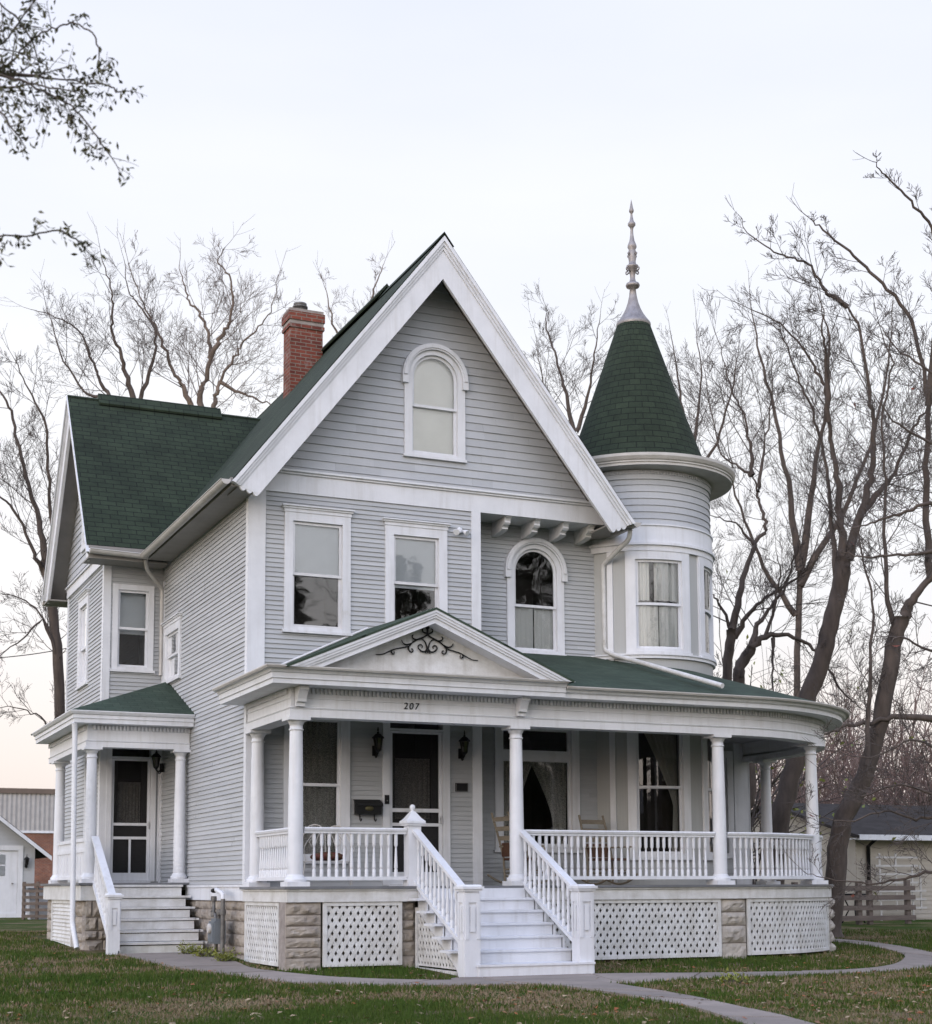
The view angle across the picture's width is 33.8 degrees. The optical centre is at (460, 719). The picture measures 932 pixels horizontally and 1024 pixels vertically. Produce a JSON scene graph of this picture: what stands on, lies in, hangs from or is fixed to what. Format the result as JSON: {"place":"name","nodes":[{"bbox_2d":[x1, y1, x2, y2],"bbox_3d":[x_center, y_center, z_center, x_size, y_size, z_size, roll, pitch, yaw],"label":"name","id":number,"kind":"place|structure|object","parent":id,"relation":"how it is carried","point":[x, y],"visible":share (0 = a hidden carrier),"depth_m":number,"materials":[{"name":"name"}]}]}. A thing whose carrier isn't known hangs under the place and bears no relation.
{"place":"outdoors","nodes":[
{"label":"outdoors","id":0,"kind":"place"},
{"bbox_2d":[2,648,65,657],"bbox_3d":[-10.946,-1.678,38.000,3.164,0.360,0.023,0,-6,1],"label":"utility wire","id":1,"kind":"object","parent":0,"point":[29,654],"visible":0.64,"depth_m":37.98,"materials":[{"name":"black metal"}]},
{"bbox_2d":[0,917,931,1023],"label":"ground","id":2,"kind":"structure","parent":0,"point":[19,924],"depth_m":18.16,"materials":[{"name":"green plant"}]},
{"bbox_2d":[0,816,51,917],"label":"garage","id":3,"kind":"structure","parent":2,"relation":"on","point":[17,846],"depth_m":50.59,"materials":[{"name":"grey wood"}]},
{"bbox_2d":[0,845,22,916],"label":"door","id":4,"kind":"structure","parent":3,"relation":"in","point":[11,856],"depth_m":50.54,"materials":[{"name":"white paint"}]},
{"bbox_2d":[24,856,28,867],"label":"wall lantern","id":5,"kind":"object","parent":3,"relation":"attached to","point":[26,859],"depth_m":50.59,"materials":[{"name":"black metal"}]},
{"bbox_2d":[0,788,54,887],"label":"warehouse","id":6,"kind":"structure","parent":2,"relation":"on","point":[28,812],"depth_m":80.17,"materials":[{"name":"metal"}]},
{"bbox_2d":[21,882,47,919],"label":"pallet fence","id":7,"kind":"object","parent":2,"relation":"on","point":[37,903],"visible":0.47,"depth_m":46.71,"materials":[{"name":"brown wood"}]},
{"bbox_2d":[0,330,70,724],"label":"bare tree","id":8,"kind":"object","parent":2,"relation":"on","point":[51,626],"visible":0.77,"depth_m":36.76,"materials":[{"name":"brown plant"}]},
{"bbox_2d":[0,0,145,267],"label":"leafy tree","id":9,"kind":"object","parent":2,"relation":"on","point":[9,74],"visible":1,"depth_m":8.86,"materials":[{"name":"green plant"}]},
{"bbox_2d":[0,212,186,407],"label":"bare tree","id":10,"kind":"object","parent":2,"relation":"on","point":[128,385],"visible":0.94,"depth_m":42.95,"materials":[{"name":"brown plant"}]},
{"bbox_2d":[176,940,200,953],"bbox_3d":[-4.219,3.573,23.886,0.370,0.322,0.424,-1,-6,7],"label":"foundation plant","id":11,"kind":"object","parent":2,"relation":"on","point":[190,950],"visible":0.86,"depth_m":23.85,"materials":[{"name":"green plant"}]},
{"bbox_2d":[109,216,301,416],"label":"bare tree","id":12,"kind":"object","parent":2,"relation":"on","point":[212,352],"visible":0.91,"depth_m":43.85,"materials":[{"name":"brown plant"}]},
{"bbox_2d":[192,944,219,956],"bbox_3d":[-3.870,3.527,23.284,0.460,0.344,0.405,1,-6,-7],"label":"foundation plant","id":13,"kind":"object","parent":2,"relation":"on","point":[200,952],"visible":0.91,"depth_m":23.27,"materials":[{"name":"green plant"}]},
{"bbox_2d":[211,947,240,961],"bbox_3d":[-3.470,3.469,22.406,0.415,0.290,0.440,-3,-7,25],"label":"foundation plant","id":14,"kind":"object","parent":2,"relation":"on","point":[225,957],"visible":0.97,"depth_m":22.42,"materials":[{"name":"green plant"}]},
{"bbox_2d":[313,236,394,333],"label":"bare tree","id":15,"kind":"object","parent":2,"relation":"on","point":[330,310],"visible":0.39,"depth_m":51.98,"materials":[{"name":"brown plant"}]},
{"bbox_2d":[31,200,849,976],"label":"victorian house","id":16,"kind":"structure","parent":2,"relation":"on","point":[289,600],"depth_m":25.02,"materials":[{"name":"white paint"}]},
{"bbox_2d":[80,528,84,552],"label":"window","id":17,"kind":"structure","parent":16,"relation":"in","point":[82,549],"depth_m":30.53,"materials":[{"name":"white paint"}]},
{"bbox_2d":[83,753,86,837],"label":"window","id":18,"kind":"structure","parent":16,"relation":"in","point":[86,753],"depth_m":29.19,"materials":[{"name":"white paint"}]},
{"bbox_2d":[75,588,98,690],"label":"window","id":19,"kind":"structure","parent":16,"relation":"in","point":[83,599],"depth_m":30.31,"materials":[{"name":"white paint"}]},
{"bbox_2d":[105,748,155,882],"bbox_3d":[-6.286,1.700,28.653,0.905,2.740,1.260,2,-7,-24],"label":"door","id":20,"kind":"structure","parent":16,"relation":"in","point":[131,774],"depth_m":28.14,"materials":[{"name":"white paint"}]},
{"bbox_2d":[110,583,154,673],"bbox_3d":[-6.259,-1.646,28.870,0.825,1.640,0.965,2,-7,-24],"label":"window","id":21,"kind":"structure","parent":16,"relation":"in","point":[133,605],"depth_m":28.62,"materials":[{"name":"white paint"}]},
{"bbox_2d":[151,750,163,773],"bbox_3d":[-5.548,0.751,28.032,0.200,0.484,0.245,-5,-8,37],"label":"wall lantern","id":22,"kind":"object","parent":16,"relation":"attached to","point":[156,756],"depth_m":27.98,"materials":[{"name":"black metal"}]},
{"bbox_2d":[160,612,195,683],"bbox_3d":[-4.854,-1.246,28.062,0.995,1.175,1.370,2,-7,-24],"label":"window","id":23,"kind":"structure","parent":16,"relation":"in","point":[172,627],"depth_m":27.99,"materials":[{"name":"white paint"}]},
{"bbox_2d":[207,887,225,953],"bbox_3d":[-3.741,3.130,23.466,0.240,1.126,0.636,2,-7,-24],"label":"gas meter","id":24,"kind":"object","parent":16,"relation":"attached to","point":[216,928],"visible":0.98,"depth_m":23.35,"materials":[{"name":"grey metal"}]},
{"bbox_2d":[283,719,349,863],"bbox_3d":[-2.386,1.061,23.989,1.125,2.380,0.965,2,-7,-24],"label":"window","id":25,"kind":"structure","parent":16,"relation":"in","point":[326,743],"depth_m":23.79,"materials":[{"name":"white paint"}]},
{"bbox_2d":[281,503,354,635],"bbox_3d":[-2.405,-2.283,24.336,1.185,2.005,0.995,2,-7,-24],"label":"window","id":26,"kind":"structure","parent":16,"relation":"in","point":[317,540],"depth_m":24.09,"materials":[{"name":"white paint"}]},
{"bbox_2d":[303,824,354,884],"bbox_3d":[-1.988,1.992,22.691,0.830,0.915,0.512,1,-6,-10],"label":"wire armchair","id":27,"kind":"object","parent":16,"relation":"on","point":[351,882],"visible":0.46,"depth_m":22.90,"materials":[{"name":"paint"}]},
{"bbox_2d":[310,852,342,860],"bbox_3d":[-1.974,2.029,22.692,0.480,0.150,0.400,2,-7,-24],"label":"seat cushion","id":28,"kind":"object","parent":27,"relation":"on","point":[325,856],"visible":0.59,"depth_m":22.54,"materials":[{"name":"red fabric"}]},
{"bbox_2d":[353,799,382,821],"bbox_3d":[-1.434,1.409,23.811,0.440,0.349,0.150,2,-7,-24],"label":"mailbox","id":29,"kind":"object","parent":16,"relation":"attached to","point":[367,807],"visible":1,"depth_m":23.78,"materials":[{"name":"black metal"}]},
{"bbox_2d":[372,728,383,757],"bbox_3d":[-1.297,0.354,23.939,0.200,0.484,0.245,2,-7,-24],"label":"wall lantern","id":30,"kind":"object","parent":16,"relation":"attached to","point":[377,738],"depth_m":23.88,"materials":[{"name":"black metal"}]},
{"bbox_2d":[385,795,388,803],"bbox_3d":[-1.151,1.247,23.990,0.070,0.140,0.036,2,-7,-24],"label":"doorbell","id":31,"kind":"object","parent":16,"relation":"attached to","point":[386,799],"visible":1,"depth_m":23.98,"materials":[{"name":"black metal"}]},
{"bbox_2d":[382,722,450,888],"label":"door","id":32,"kind":"structure","parent":16,"relation":"in","point":[415,757],"depth_m":24.32,"materials":[{"name":"white paint"}]},
{"bbox_2d":[382,517,451,622],"bbox_3d":[-0.883,-2.162,25.002,1.175,1.995,0.995,2,-7,-24],"label":"window","id":33,"kind":"structure","parent":16,"relation":"in","point":[416,571],"depth_m":24.75,"materials":[{"name":"white paint"}]},
{"bbox_2d":[401,343,468,463],"bbox_3d":[-0.435,-5.190,25.103,1.165,1.933,0.225,2,-7,-24],"label":"arched window","id":34,"kind":"structure","parent":16,"relation":"in","point":[435,379],"depth_m":25.16,"materials":[{"name":"white paint"}]},
{"bbox_2d":[453,527,468,535],"bbox_3d":[0.006,-3.066,24.955,0.284,0.154,0.143,2,-7,-24],"label":"security light","id":35,"kind":"object","parent":16,"relation":"attached to","point":[458,530],"visible":1,"depth_m":24.94,"materials":[{"name":"white paint"}]},
{"bbox_2d":[455,783,467,791],"bbox_3d":[0.016,1.082,24.560,0.210,0.140,0.030,2,-7,-24],"label":"wall plaque","id":36,"kind":"object","parent":16,"relation":"attached to","point":[461,787],"depth_m":24.55,"materials":[{"name":"black metal"}]},
{"bbox_2d":[458,730,469,760],"bbox_3d":[0.051,0.412,24.534,0.200,0.484,0.245,2,-7,-24],"label":"wall lantern","id":37,"kind":"object","parent":16,"relation":"attached to","point":[464,740],"depth_m":24.48,"materials":[{"name":"black metal"}]},
{"bbox_2d":[487,811,555,884],"bbox_3d":[0.975,2.058,24.458,1.007,1.165,0.571,3,-7,-31],"label":"rocking chair","id":38,"kind":"object","parent":16,"relation":"on","point":[505,849],"visible":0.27,"depth_m":24.42,"materials":[{"name":"brown wood"}]},
{"bbox_2d":[504,538,567,655],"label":"arched window","id":39,"kind":"structure","parent":16,"relation":"in","point":[535,571],"depth_m":26.29,"materials":[{"name":"white paint"}]},
{"bbox_2d":[493,727,582,852],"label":"window","id":40,"kind":"structure","parent":16,"relation":"in","point":[550,757],"depth_m":26.12,"materials":[{"name":"white paint"}]},
{"bbox_2d":[576,815,637,884],"bbox_3d":[2.403,2.134,25.216,0.571,1.165,1.007,3,-7,-31],"label":"rocking chair","id":41,"kind":"object","parent":16,"relation":"on","point":[587,848],"visible":0.62,"depth_m":25.36,"materials":[{"name":"brown wood"}]},
{"bbox_2d":[626,551,692,654],"bbox_3d":[3.297,-1.977,26.726,1.184,1.800,0.899,2,-7,-24],"label":"window","id":42,"kind":"structure","parent":16,"relation":"in","point":[658,611],"depth_m":26.47,"materials":[{"name":"white paint"}]},
{"bbox_2d":[627,733,691,859],"bbox_3d":[3.268,1.223,26.362,1.162,2.380,0.909,2,-7,-24],"label":"window","id":43,"kind":"structure","parent":16,"relation":"in","point":[658,765],"depth_m":26.29,"materials":[{"name":"white paint"}]},
{"bbox_2d":[701,736,712,859],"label":"window","id":44,"kind":"structure","parent":16,"relation":"in","point":[706,749],"depth_m":26.52,"materials":[{"name":"white paint"}]},
{"bbox_2d":[699,556,715,660],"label":"window","id":45,"kind":"structure","parent":16,"relation":"in","point":[705,565],"depth_m":27.36,"materials":[{"name":"white paint"}]},
{"bbox_2d":[724,751,736,857],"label":"window","id":46,"kind":"structure","parent":16,"relation":"in","point":[728,755],"depth_m":29.34,"materials":[{"name":"white paint"}]},
{"bbox_2d":[0,948,931,1023],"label":"fallen leaves","id":47,"kind":"object","parent":2,"relation":"on","point":[643,1022],"visible":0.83,"depth_m":16.05,"materials":[{"name":"beige plant"}]},
{"bbox_2d":[521,283,620,435],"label":"bare tree","id":48,"kind":"object","parent":2,"relation":"on","point":[577,429],"visible":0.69,"depth_m":45.94,"materials":[{"name":"brown plant"}]},
{"bbox_2d":[657,289,773,468],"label":"bare tree","id":49,"kind":"object","parent":2,"relation":"on","point":[695,434],"visible":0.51,"depth_m":50.12,"materials":[{"name":"brown plant"}]},
{"bbox_2d":[714,963,754,983],"bbox_3d":[3.293,3.120,18.648,0.484,0.321,0.381,2,-7,-24],"label":"foundation plant","id":50,"kind":"object","parent":2,"relation":"on","point":[729,978],"visible":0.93,"depth_m":18.64,"materials":[{"name":"green plant"}]},
{"bbox_2d":[671,286,846,680],"bbox_3d":[6.668,-2.706,35.822,4.724,15.691,3.669,-2,-7,17],"label":"bare tree","id":51,"kind":"object","parent":2,"relation":"on","point":[733,631],"visible":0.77,"depth_m":36.08,"materials":[{"name":"brown plant"}]},
{"bbox_2d":[712,476,891,808],"bbox_3d":[7.720,-0.302,34.668,3.961,10.694,2.800,2,-7,-24],"label":"bare tree","id":52,"kind":"object","parent":2,"relation":"on","point":[746,655],"visible":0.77,"depth_m":34.45,"materials":[{"name":"brown plant"}]},
{"bbox_2d":[750,681,875,884],"bbox_3d":[6.924,1.958,37.071,6.029,5.965,5.720,2,-7,-24],"label":"leafy shrub","id":53,"kind":"object","parent":2,"relation":"on","point":[753,824],"visible":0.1,"depth_m":37.18,"materials":[{"name":"plant"}]},
{"bbox_2d":[707,257,921,802],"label":"bare tree","id":54,"kind":"object","parent":2,"relation":"on","point":[792,520],"visible":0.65,"depth_m":54.89,"materials":[{"name":"brown plant"}]},
{"bbox_2d":[705,196,931,883],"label":"bare tree","id":55,"kind":"object","parent":2,"relation":"on","point":[789,778],"visible":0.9,"depth_m":32.91,"materials":[{"name":"brown plant"}]},
{"bbox_2d":[714,521,924,894],"bbox_3d":[7.640,0.033,39.686,8.162,10.357,8.832,2,-7,-24],"label":"bare tree","id":56,"kind":"object","parent":2,"relation":"on","point":[776,779],"visible":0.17,"depth_m":39.19,"materials":[{"name":"plant"}]},
{"bbox_2d":[732,616,931,873],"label":"treeline","id":57,"kind":"object","parent":2,"relation":"on","point":[853,763],"visible":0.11,"depth_m":49.94,"materials":[{"name":"brown plant"}]},
{"bbox_2d":[750,803,931,919],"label":"garage","id":58,"kind":"structure","parent":2,"relation":"on","point":[870,830],"depth_m":41.23,"materials":[{"name":"beige wood"}]},
{"bbox_2d":[791,880,915,924],"bbox_3d":[7.795,4.237,35.457,6.730,1.040,0.150,2,-7,-24],"label":"rail fence","id":59,"kind":"object","parent":2,"relation":"on","point":[907,907],"visible":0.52,"depth_m":36.31,"materials":[{"name":"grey wood"}]},
{"bbox_2d":[783,293,931,917],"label":"bare tree","id":60,"kind":"object","parent":2,"relation":"on","point":[927,552],"visible":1,"depth_m":20.56,"materials":[{"name":"brown plant"}]},
{"bbox_2d":[786,150,931,937],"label":"bare tree","id":61,"kind":"object","parent":2,"relation":"on","point":[883,716],"visible":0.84,"depth_m":29.92,"materials":[{"name":"brown plant"}]},
{"bbox_2d":[875,853,926,920],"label":"trellis","id":62,"kind":"object","parent":2,"relation":"on","point":[921,908],"visible":0.71,"depth_m":40.33,"materials":[{"name":"paint"}]},
{"bbox_2d":[0,0,931,809],"label":"sky","id":63,"kind":"structure","parent":0,"point":[526,133],"materials":[{"name":"white"}]},
{"bbox_2d":[118,939,931,986],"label":"path","id":64,"kind":"structure","parent":0,"point":[914,958],"depth_m":20.43,"materials":[{"name":"concrete"}]},
{"bbox_2d":[484,977,813,1023],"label":"path","id":65,"kind":"structure","parent":0,"point":[732,1011],"depth_m":15.90,"materials":[{"name":"concrete"}]},
{"bbox_2d":[842,893,865,922],"bbox_3d":[9.590,4.604,37.389,0.860,0.728,0.860,2,-7,-24],"label":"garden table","id":66,"kind":"object","parent":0,"point":[854,904],"visible":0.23,"depth_m":37.46,"materials":[{"name":"wood"}]}
]}

